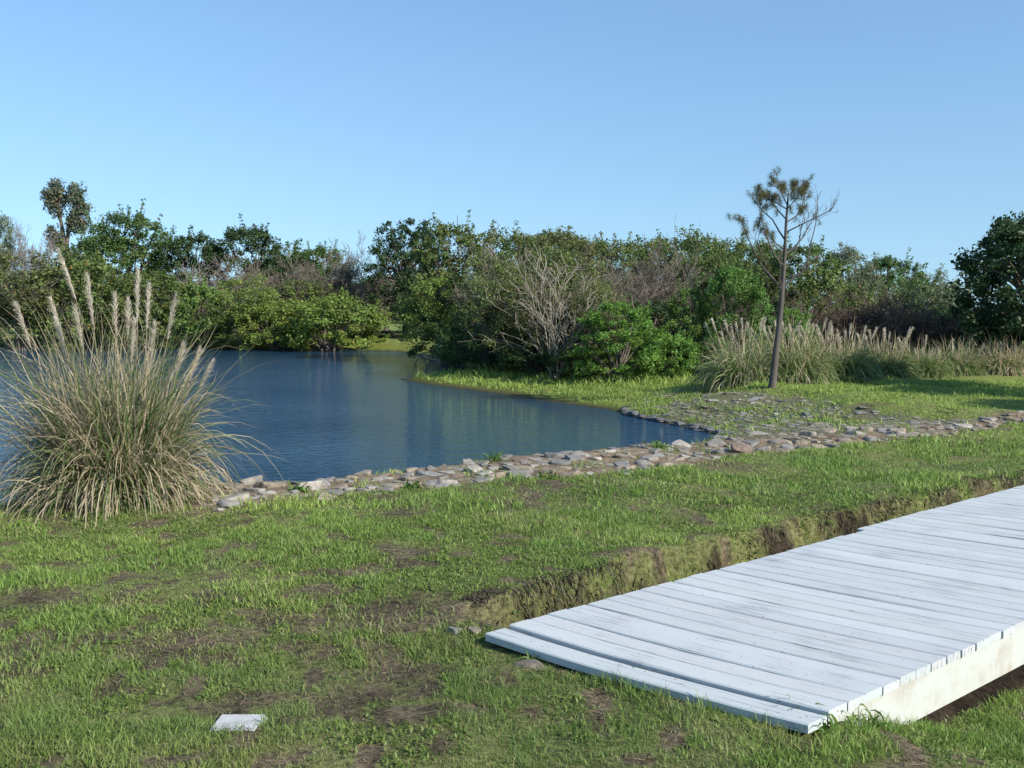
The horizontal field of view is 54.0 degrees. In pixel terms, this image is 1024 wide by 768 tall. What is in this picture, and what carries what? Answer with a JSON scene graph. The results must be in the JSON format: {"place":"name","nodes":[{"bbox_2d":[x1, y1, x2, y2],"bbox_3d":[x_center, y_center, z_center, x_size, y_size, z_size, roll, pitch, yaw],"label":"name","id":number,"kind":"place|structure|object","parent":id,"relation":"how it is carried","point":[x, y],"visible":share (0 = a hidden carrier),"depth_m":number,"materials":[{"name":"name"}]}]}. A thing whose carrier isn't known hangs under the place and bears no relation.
{"place":"outdoors","nodes":[
{"label":"outdoors","id":0,"kind":"place"},
{"bbox_2d":[0,346,714,504],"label":"pond water","id":1,"kind":"structure","parent":0,"point":[324,414],"depth_m":19.19,"materials":[{"name":"blue liquid"}]},
{"bbox_2d":[353,329,420,337],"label":"bush","id":2,"kind":"object","parent":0,"point":[391,332],"visible":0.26,"depth_m":53.17,"materials":[{"name":"green plant"}]},
{"bbox_2d":[0,310,1023,767],"bbox_3d":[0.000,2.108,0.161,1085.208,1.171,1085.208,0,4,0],"label":"ground","id":3,"kind":"structure","parent":0,"point":[502,610],"depth_m":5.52,"materials":[{"name":"plant"}]},
{"bbox_2d":[0,210,27,325],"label":"tree","id":4,"kind":"object","parent":3,"relation":"on","point":[6,244],"visible":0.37,"depth_m":74.37,"materials":[{"name":"green plant"}]},
{"bbox_2d":[1,217,63,286],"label":"tree","id":5,"kind":"object","parent":3,"relation":"on","point":[20,254],"visible":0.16,"depth_m":73.92,"materials":[{"name":"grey plant"}]},
{"bbox_2d":[0,246,102,351],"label":"loose bush","id":6,"kind":"object","parent":3,"relation":"on","point":[11,300],"visible":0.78,"depth_m":48.18,"materials":[{"name":"green plant"}]},
{"bbox_2d":[39,177,95,303],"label":"tall tree","id":7,"kind":"object","parent":3,"relation":"on","point":[54,197],"visible":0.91,"depth_m":93.77,"materials":[{"name":"green plant"}]},
{"bbox_2d":[0,273,144,336],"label":"bush","id":8,"kind":"object","parent":3,"relation":"on","point":[85,306],"visible":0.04,"depth_m":55.65,"materials":[{"name":"green plant"}]},
{"bbox_2d":[6,231,158,349],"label":"bush","id":9,"kind":"object","parent":3,"relation":"on","point":[84,266],"visible":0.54,"depth_m":48.72,"materials":[{"name":"green plant"}]},
{"bbox_2d":[58,225,154,331],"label":"tree","id":10,"kind":"object","parent":3,"relation":"on","point":[123,258],"visible":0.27,"depth_m":60.30,"materials":[{"name":"green plant"}]},
{"bbox_2d":[76,198,194,331],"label":"tree","id":11,"kind":"object","parent":3,"relation":"on","point":[140,221],"visible":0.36,"depth_m":61.37,"materials":[{"name":"green plant"}]},
{"bbox_2d":[0,248,284,529],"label":"pampas grass","id":12,"kind":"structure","parent":3,"relation":"on","point":[106,445],"depth_m":8.35,"materials":[{"name":"plant"}]},
{"bbox_2d":[95,264,198,349],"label":"bush","id":13,"kind":"object","parent":3,"relation":"on","point":[168,282],"visible":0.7,"depth_m":48.38,"materials":[{"name":"green plant"}]},
{"bbox_2d":[137,225,234,329],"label":"tree","id":14,"kind":"object","parent":3,"relation":"on","point":[188,242],"visible":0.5,"depth_m":60.62,"materials":[{"name":"green plant"}]},
{"bbox_2d":[138,273,236,348],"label":"bush","id":15,"kind":"object","parent":3,"relation":"on","point":[192,292],"visible":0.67,"depth_m":49.27,"materials":[{"name":"green plant"}]},
{"bbox_2d":[156,251,238,322],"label":"bare shrub","id":16,"kind":"object","parent":3,"relation":"on","point":[187,277],"visible":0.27,"depth_m":53.98,"materials":[{"name":"brown plant"}]},
{"bbox_2d":[218,500,242,507],"bbox_3d":[-2.340,1.029,8.383,0.237,0.125,0.326,5,-5,-16],"label":"bank stone","id":17,"kind":"object","parent":3,"relation":"on","point":[226,503],"visible":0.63,"depth_m":8.26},
{"bbox_2d":[183,251,281,335],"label":"bare shrub","id":18,"kind":"object","parent":3,"relation":"on","point":[231,274],"visible":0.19,"depth_m":54.49,"materials":[{"name":"brown plant"}]},
{"bbox_2d":[215,493,249,503],"bbox_3d":[-2.378,0.998,8.447,0.389,0.103,0.191,-18,6,-40],"label":"bank stone","id":19,"kind":"object","parent":3,"relation":"on","point":[237,497],"visible":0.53,"depth_m":8.43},
{"bbox_2d":[210,714,266,731],"bbox_3d":[-1.090,1.374,3.997,0.209,0.060,0.183,-1,5,7],"label":"paving slab","id":20,"kind":"object","parent":3,"relation":"on","point":[231,720],"depth_m":4.00,"materials":[{"name":"concrete"}]},
{"bbox_2d":[193,213,295,326],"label":"tree","id":21,"kind":"object","parent":3,"relation":"on","point":[233,235],"visible":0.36,"depth_m":60.81,"materials":[{"name":"green plant"}]},
{"bbox_2d":[202,271,291,350],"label":"loose bush","id":22,"kind":"object","parent":3,"relation":"on","point":[242,304],"visible":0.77,"depth_m":49.15,"materials":[{"name":"green plant"}]},
{"bbox_2d":[240,475,262,484],"bbox_3d":[-2.424,0.943,9.437,0.209,0.166,0.289,-5,-4,4],"label":"bank stone","id":23,"kind":"object","parent":3,"relation":"on","point":[250,480],"visible":0.56,"depth_m":9.34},
{"bbox_2d":[172,284,359,334],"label":"bush","id":24,"kind":"object","parent":3,"relation":"on","point":[254,328],"visible":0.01,"depth_m":55.46,"materials":[{"name":"green plant"}]},
{"bbox_2d":[253,481,285,487],"bbox_3d":[-2.221,0.953,9.201,0.219,0.157,0.264,4,6,41],"label":"bank stone","id":25,"kind":"object","parent":3,"relation":"on","point":[262,484],"visible":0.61,"depth_m":9.11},
{"bbox_2d":[227,291,324,349],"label":"bush","id":26,"kind":"object","parent":3,"relation":"on","point":[247,338],"visible":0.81,"depth_m":48.38,"materials":[{"name":"green plant"}]},
{"bbox_2d":[235,238,337,290],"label":"tree","id":27,"kind":"object","parent":3,"relation":"on","point":[295,247],"visible":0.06,"depth_m":63.77,"materials":[{"name":"green plant"}]},
{"bbox_2d":[246,237,361,316],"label":"bare shrub","id":28,"kind":"object","parent":3,"relation":"on","point":[306,295],"visible":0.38,"depth_m":53.03,"materials":[{"name":"brown plant"}]},
{"bbox_2d":[294,480,322,490],"bbox_3d":[-1.855,0.948,9.132,0.205,0.136,0.302,-5,-6,33],"label":"bank stone","id":29,"kind":"object","parent":3,"relation":"on","point":[316,485],"visible":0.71,"depth_m":9.07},
{"bbox_2d":[256,266,367,332],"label":"loose bush","id":30,"kind":"object","parent":3,"relation":"on","point":[316,288],"visible":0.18,"depth_m":51.72,"materials":[{"name":"green plant"}]},
{"bbox_2d":[286,239,358,331],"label":"tree","id":31,"kind":"object","parent":3,"relation":"on","point":[304,254],"visible":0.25,"depth_m":60.97,"materials":[{"name":"green plant"}]},
{"bbox_2d":[271,284,393,350],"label":"bush","id":32,"kind":"object","parent":3,"relation":"on","point":[341,302],"visible":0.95,"depth_m":47.86,"materials":[{"name":"green plant"}]},
{"bbox_2d":[290,230,382,325],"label":"bare shrub","id":33,"kind":"object","parent":3,"relation":"on","point":[345,280],"visible":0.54,"depth_m":52.48,"materials":[{"name":"brown plant"}]},
{"bbox_2d":[338,306,383,338],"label":"bush","id":34,"kind":"object","parent":3,"relation":"on","point":[362,334],"visible":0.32,"depth_m":50.41,"materials":[{"name":"green plant"}]},
{"bbox_2d":[357,244,395,334],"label":"bare shrub","id":35,"kind":"object","parent":3,"relation":"on","point":[377,290],"visible":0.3,"depth_m":55.63,"materials":[{"name":"brown plant"}]},
{"bbox_2d":[349,278,423,330],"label":"tree","id":36,"kind":"object","parent":3,"relation":"on","point":[394,314],"visible":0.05,"depth_m":61.10,"materials":[{"name":"green plant"}]},
{"bbox_2d":[361,217,441,335],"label":"tree","id":37,"kind":"object","parent":3,"relation":"on","point":[401,271],"visible":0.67,"depth_m":50.51,"materials":[{"name":"green plant"}]},
{"bbox_2d":[399,480,430,489],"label":"weed","id":38,"kind":"object","parent":3,"relation":"on","point":[414,484],"visible":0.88,"depth_m":9.10,"materials":[{"name":"green plant"}]},
{"bbox_2d":[394,271,487,364],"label":"loose bush","id":39,"kind":"object","parent":3,"relation":"on","point":[436,312],"visible":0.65,"depth_m":36.56,"materials":[{"name":"green plant"}]},
{"bbox_2d":[392,210,502,361],"bbox_3d":[-2.053,-3.675,38.823,5.064,6.176,4.856,-4,6,-41],"label":"tree","id":40,"kind":"object","parent":3,"relation":"on","point":[441,233],"visible":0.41,"depth_m":38.12,"materials":[{"name":"green plant"}]},
{"bbox_2d":[404,222,490,323],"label":"tree","id":41,"kind":"object","parent":3,"relation":"on","point":[438,266],"visible":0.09,"depth_m":39.33,"materials":[{"name":"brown plant"}]},
{"bbox_2d":[431,309,498,368],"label":"bush","id":42,"kind":"object","parent":3,"relation":"on","point":[454,333],"visible":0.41,"depth_m":34.01,"materials":[{"name":"green plant"}]},
{"bbox_2d":[447,327,528,368],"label":"bush","id":43,"kind":"object","parent":3,"relation":"on","point":[460,356],"visible":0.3,"depth_m":30.37,"materials":[{"name":"green plant"}]},
{"bbox_2d":[475,450,507,461],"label":"weed","id":44,"kind":"object","parent":3,"relation":"on","point":[496,457],"visible":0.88,"depth_m":10.72,"materials":[{"name":"green plant"}]},
{"bbox_2d":[447,226,543,354],"bbox_3d":[-0.359,-2.864,33.126,3.926,4.854,3.064,4,6,41],"label":"bare shrub","id":45,"kind":"object","parent":3,"relation":"on","point":[525,248],"visible":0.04,"depth_m":32.89,"materials":[{"name":"brown plant"}]},
{"bbox_2d":[445,221,546,340],"bbox_3d":[-0.385,-3.262,35.851,4.075,5.145,4.116,0,4,1],"label":"loose bush","id":46,"kind":"object","parent":3,"relation":"on","point":[521,239],"visible":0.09,"depth_m":35.52,"materials":[{"name":"green plant"}]},
{"bbox_2d":[460,280,544,362],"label":"shrub","id":47,"kind":"object","parent":3,"relation":"on","point":[461,326],"visible":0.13,"depth_m":29.33,"materials":[{"name":"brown plant"}]},
{"bbox_2d":[452,254,555,371],"bbox_3d":[-0.115,-2.078,29.234,3.132,3.534,3.100,-2,5,-19],"label":"loose bush","id":48,"kind":"object","parent":3,"relation":"on","point":[500,271],"visible":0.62,"depth_m":28.95,"materials":[{"name":"green plant"}]},
{"bbox_2d":[0,418,1023,767],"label":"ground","id":49,"kind":"structure","parent":3,"relation":"on","point":[374,620],"depth_m":5.03,"materials":[{"name":"brown plant"}]},
{"bbox_2d":[513,659,545,670],"bbox_3d":[0.081,1.292,4.582,0.176,0.052,0.083,-11,0,38],"label":"bank stone","id":50,"kind":"object","parent":3,"relation":"on","point":[531,664],"visible":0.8,"depth_m":4.56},
{"bbox_2d":[488,266,572,373],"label":"loose bush","id":51,"kind":"object","parent":3,"relation":"on","point":[531,330],"visible":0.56,"depth_m":28.22,"materials":[{"name":"grey plant"}]},
{"bbox_2d":[493,339,585,374],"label":"bush","id":52,"kind":"object","parent":3,"relation":"on","point":[514,366],"visible":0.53,"depth_m":27.89,"materials":[{"name":"green plant"}]},
{"bbox_2d":[489,220,604,278],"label":"tree","id":53,"kind":"object","parent":3,"relation":"on","point":[515,246],"visible":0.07,"depth_m":38.93,"materials":[{"name":"green plant"}]},
{"bbox_2d":[509,239,590,332],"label":"loose bush","id":54,"kind":"object","parent":3,"relation":"on","point":[565,257],"visible":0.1,"depth_m":30.11,"materials":[{"name":"green plant"}]},
{"bbox_2d":[463,243,650,377],"bbox_3d":[1.330,-1.931,27.001,3.858,3.780,4.565,-4,6,-44],"label":"bare shrub","id":55,"kind":"object","parent":3,"relation":"on","point":[549,324],"visible":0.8,"depth_m":27.18,"materials":[{"name":"grey plant"}]},
{"bbox_2d":[504,225,613,290],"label":"tree","id":56,"kind":"object","parent":3,"relation":"on","point":[578,241],"visible":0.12,"depth_m":35.40,"materials":[{"name":"green plant"}]},
{"bbox_2d":[545,343,608,379],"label":"bush","id":57,"kind":"object","parent":3,"relation":"on","point":[568,358],"visible":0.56,"depth_m":26.86,"materials":[{"name":"green plant"}]},
{"bbox_2d":[537,261,624,367],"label":"loose bush","id":58,"kind":"object","parent":3,"relation":"on","point":[568,270],"visible":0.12,"depth_m":28.58,"materials":[{"name":"green plant"}]},
{"bbox_2d":[538,242,630,346],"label":"bare shrub","id":59,"kind":"object","parent":3,"relation":"on","point":[582,267],"visible":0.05,"depth_m":29.57,"materials":[{"name":"brown plant"}]},
{"bbox_2d":[560,274,630,373],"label":"loose bush","id":60,"kind":"object","parent":3,"relation":"on","point":[574,307],"visible":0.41,"depth_m":27.25,"materials":[{"name":"green plant"}]},
{"bbox_2d":[203,387,1020,505],"bbox_3d":[3.689,0.731,14.661,7.552,0.559,16.800,2,5,24],"label":"rubble","id":61,"kind":"object","parent":3,"relation":"on","point":[718,422],"visible":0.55,"depth_m":14.12,"materials":[{"name":"stone"}]},
{"bbox_2d":[577,230,657,332],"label":"tree","id":62,"kind":"object","parent":3,"relation":"on","point":[599,242],"visible":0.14,"depth_m":40.02,"materials":[{"name":"green plant"}]},
{"bbox_2d":[569,293,669,381],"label":"bush","id":63,"kind":"object","parent":3,"relation":"on","point":[637,327],"visible":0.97,"depth_m":25.62,"materials":[{"name":"green plant"}]},
{"bbox_2d":[592,216,693,342],"bbox_3d":[4.486,-3.439,34.988,3.910,4.947,3.994,0,4,6],"label":"tree","id":64,"kind":"object","parent":3,"relation":"on","point":[639,254],"visible":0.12,"depth_m":34.37,"materials":[{"name":"green plant"}]},
{"bbox_2d":[590,236,702,341],"bbox_3d":[3.523,-2.614,30.933,4.180,3.785,3.262,0,4,2],"label":"bare shrub","id":65,"kind":"object","parent":3,"relation":"on","point":[632,289],"visible":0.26,"depth_m":30.45,"materials":[{"name":"brown plant"}]},
{"bbox_2d":[591,294,703,359],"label":"bush","id":66,"kind":"object","parent":3,"relation":"on","point":[659,311],"visible":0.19,"depth_m":29.34,"materials":[{"name":"green plant"}]},
{"bbox_2d":[611,234,715,341],"bbox_3d":[4.684,-2.773,32.056,2.923,3.990,2.977,-2,5,-23],"label":"bare shrub","id":67,"kind":"object","parent":3,"relation":"on","point":[650,276],"visible":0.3,"depth_m":31.59,"materials":[{"name":"brown plant"}]},
{"bbox_2d":[630,324,701,378],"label":"bush","id":68,"kind":"object","parent":3,"relation":"on","point":[672,361],"visible":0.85,"depth_m":25.95,"materials":[{"name":"green plant"}]},
{"bbox_2d":[625,224,717,335],"bbox_3d":[6.436,-3.771,39.718,4.869,5.064,4.669,1,4,13],"label":"tree","id":69,"kind":"object","parent":3,"relation":"on","point":[674,241],"visible":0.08,"depth_m":39.29,"materials":[{"name":"green plant"}]},
{"bbox_2d":[660,278,727,372],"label":"bush","id":70,"kind":"object","parent":3,"relation":"on","point":[683,294],"visible":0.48,"depth_m":27.08,"materials":[{"name":"green plant"}]},
{"bbox_2d":[649,225,750,326],"bbox_3d":[6.697,-3.224,34.642,3.716,4.593,3.678,-2,5,-28],"label":"tree","id":71,"kind":"object","parent":3,"relation":"on","point":[690,244],"visible":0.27,"depth_m":34.20,"materials":[{"name":"green plant"}]},
{"bbox_2d":[677,331,731,375],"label":"bush","id":72,"kind":"object","parent":3,"relation":"on","point":[704,345],"visible":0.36,"depth_m":26.49,"materials":[{"name":"green plant"}]},
{"bbox_2d":[707,438,724,446],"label":"bank stone","id":73,"kind":"object","parent":3,"relation":"on","point":[714,442],"visible":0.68,"depth_m":12.07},
{"bbox_2d":[682,261,785,347],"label":"bare shrub","id":74,"kind":"object","parent":3,"relation":"on","point":[720,311],"visible":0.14,"depth_m":28.84,"materials":[{"name":"brown plant"}]},
{"bbox_2d":[695,254,774,358],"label":"bush","id":75,"kind":"object","parent":3,"relation":"on","point":[756,293],"visible":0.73,"depth_m":26.63,"materials":[{"name":"green plant"}]},
{"bbox_2d":[459,469,1023,619],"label":"dead thatch","id":76,"kind":"object","parent":3,"relation":"on","point":[486,593],"visible":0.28,"depth_m":6.01,"materials":[{"name":"brown plant"}]},
{"bbox_2d":[730,443,752,453],"bbox_3d":[2.627,0.792,11.509,0.243,0.226,0.272,1,5,19],"label":"bank stone","id":77,"kind":"object","parent":3,"relation":"on","point":[741,448],"visible":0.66,"depth_m":11.42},
{"bbox_2d":[682,316,801,392],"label":"pampas grass","id":78,"kind":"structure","parent":3,"relation":"on","point":[727,371],"depth_m":21.46,"materials":[{"name":"plant"}]},
{"bbox_2d":[698,230,788,347],"bbox_3d":[8.890,-3.541,38.875,4.514,4.699,4.881,4,6,44],"label":"tree","id":79,"kind":"object","parent":3,"relation":"on","point":[750,254],"visible":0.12,"depth_m":38.21,"materials":[{"name":"green plant"}]},
{"bbox_2d":[695,234,795,351],"bbox_3d":[7.886,-3.014,33.836,3.573,4.290,3.610,0,4,-6],"label":"tree","id":80,"kind":"object","parent":3,"relation":"on","point":[740,250],"visible":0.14,"depth_m":33.60,"materials":[{"name":"green plant"}]},
{"bbox_2d":[485,485,1023,733],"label":"boardwalk","id":81,"kind":"structure","parent":3,"relation":"on","point":[918,615],"depth_m":4.96,"materials":[{"name":"white paint"}]},
{"bbox_2d":[767,438,792,443],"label":"bank stone","id":82,"kind":"object","parent":3,"relation":"on","point":[777,440],"visible":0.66,"depth_m":12.21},
{"bbox_2d":[725,166,839,387],"bbox_3d":[5.203,-2.018,19.632,2.121,4.374,1.033,0,4,0],"label":"pine tree","id":83,"kind":"object","parent":3,"relation":"on","point":[801,190],"visible":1,"depth_m":19.62,"materials":[{"name":"green plant"}]},
{"bbox_2d":[766,300,821,352],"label":"bush","id":84,"kind":"object","parent":3,"relation":"on","point":[797,315],"visible":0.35,"depth_m":23.30,"materials":[{"name":"green plant"}]},
{"bbox_2d":[738,232,851,353],"bbox_3d":[9.363,-2.864,32.923,4.017,4.193,3.852,-2,5,-20],"label":"tree","id":85,"kind":"object","parent":3,"relation":"on","point":[815,251],"visible":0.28,"depth_m":32.33,"materials":[{"name":"green plant"}]},
{"bbox_2d":[742,311,862,384],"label":"pampas grass","id":86,"kind":"object","parent":3,"relation":"on","point":[811,369],"depth_m":21.20,"materials":[{"name":"plant"}]},
{"bbox_2d":[762,256,883,356],"bbox_3d":[9.296,-2.144,30.006,3.604,3.348,3.691,-4,6,-39],"label":"bush","id":87,"kind":"object","parent":3,"relation":"on","point":[812,290],"visible":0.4,"depth_m":29.35,"materials":[{"name":"green plant"}]},
{"bbox_2d":[797,703,852,738],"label":"weed","id":88,"kind":"object","parent":3,"relation":"on","point":[834,726],"visible":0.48,"depth_m":3.87,"materials":[{"name":"green plant"}]},
{"bbox_2d":[758,288,897,355],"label":"bare shrub","id":89,"kind":"object","parent":3,"relation":"on","point":[841,330],"visible":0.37,"depth_m":27.43,"materials":[{"name":"brown plant"}]},
{"bbox_2d":[795,316,897,383],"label":"pampas grass","id":90,"kind":"object","parent":3,"relation":"on","point":[861,366],"depth_m":21.60,"materials":[{"name":"plant"}]},
{"bbox_2d":[812,242,886,309],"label":"tree","id":91,"kind":"object","parent":3,"relation":"on","point":[851,256],"visible":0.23,"depth_m":33.36,"materials":[{"name":"green plant"}]},
{"bbox_2d":[843,703,895,732],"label":"weed","id":92,"kind":"object","parent":3,"relation":"on","point":[873,720],"visible":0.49,"depth_m":3.99,"materials":[{"name":"green plant"}]},
{"bbox_2d":[818,273,943,354],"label":"bare shrub","id":93,"kind":"object","parent":3,"relation":"on","point":[873,319],"visible":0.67,"depth_m":27.05,"materials":[{"name":"brown plant"}]},
{"bbox_2d":[846,326,928,379],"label":"pampas grass","id":94,"kind":"object","parent":3,"relation":"on","point":[900,364],"depth_m":22.25,"materials":[{"name":"plant"}]},
{"bbox_2d":[858,247,937,345],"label":"tree","id":95,"kind":"object","parent":3,"relation":"on","point":[887,263],"visible":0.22,"depth_m":35.44,"materials":[{"name":"green plant"}]},
{"bbox_2d":[872,262,972,319],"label":"tree","id":96,"kind":"object","parent":3,"relation":"on","point":[927,283],"visible":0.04,"depth_m":40.73,"materials":[{"name":"green plant"}]},
{"bbox_2d":[888,334,965,378],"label":"pampas grass","id":97,"kind":"object","parent":3,"relation":"on","point":[935,370],"depth_m":22.82,"materials":[{"name":"plant"}]},
{"bbox_2d":[892,266,965,342],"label":"tree","id":98,"kind":"object","parent":3,"relation":"on","point":[939,280],"visible":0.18,"depth_m":37.43,"materials":[{"name":"green plant"}]},
{"bbox_2d":[862,284,1001,358],"bbox_3d":[11.519,-1.647,27.845,3.920,2.246,3.249,-2,5,-26],"label":"bare shrub","id":99,"kind":"object","parent":3,"relation":"on","point":[917,332],"visible":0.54,"depth_m":27.67,"materials":[{"name":"brown plant"}]},
{"bbox_2d":[883,296,1001,355],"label":"bush","id":100,"kind":"object","parent":3,"relation":"on","point":[944,310],"visible":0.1,"depth_m":30.39,"materials":[{"name":"green plant"}]},
{"bbox_2d":[920,333,993,377],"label":"pampas grass","id":101,"kind":"object","parent":3,"relation":"on","point":[971,367],"depth_m":23.26,"materials":[{"name":"plant"}]},
{"bbox_2d":[907,313,1019,353],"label":"bare shrub","id":102,"kind":"object","parent":3,"relation":"on","point":[951,330],"visible":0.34,"depth_m":26.93,"materials":[{"name":"brown plant"}]},
{"bbox_2d":[939,325,1023,357],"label":"bush","id":103,"kind":"object","parent":3,"relation":"on","point":[1009,344],"visible":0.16,"depth_m":26.56,"materials":[{"name":"green plant"}]},
{"bbox_2d":[943,211,1023,350],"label":"oak tree","id":104,"kind":"object","parent":3,"relation":"on","point":[998,266],"visible":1,"depth_m":24.84,"materials":[{"name":"green plant"}]},
{"bbox_2d":[970,284,1023,351],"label":"bush","id":105,"kind":"object","parent":3,"relation":"on","point":[995,305],"visible":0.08,"depth_m":29.34,"materials":[{"name":"green plant"}]},
{"bbox_2d":[971,331,1023,375],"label":"pampas grass","id":106,"kind":"object","parent":3,"relation":"on","point":[1007,363],"depth_m":23.25,"materials":[{"name":"plant"}]},
{"bbox_2d":[0,0,1023,309],"label":"sky","id":107,"kind":"structure","parent":0,"point":[315,121],"materials":[{"name":"blue"}]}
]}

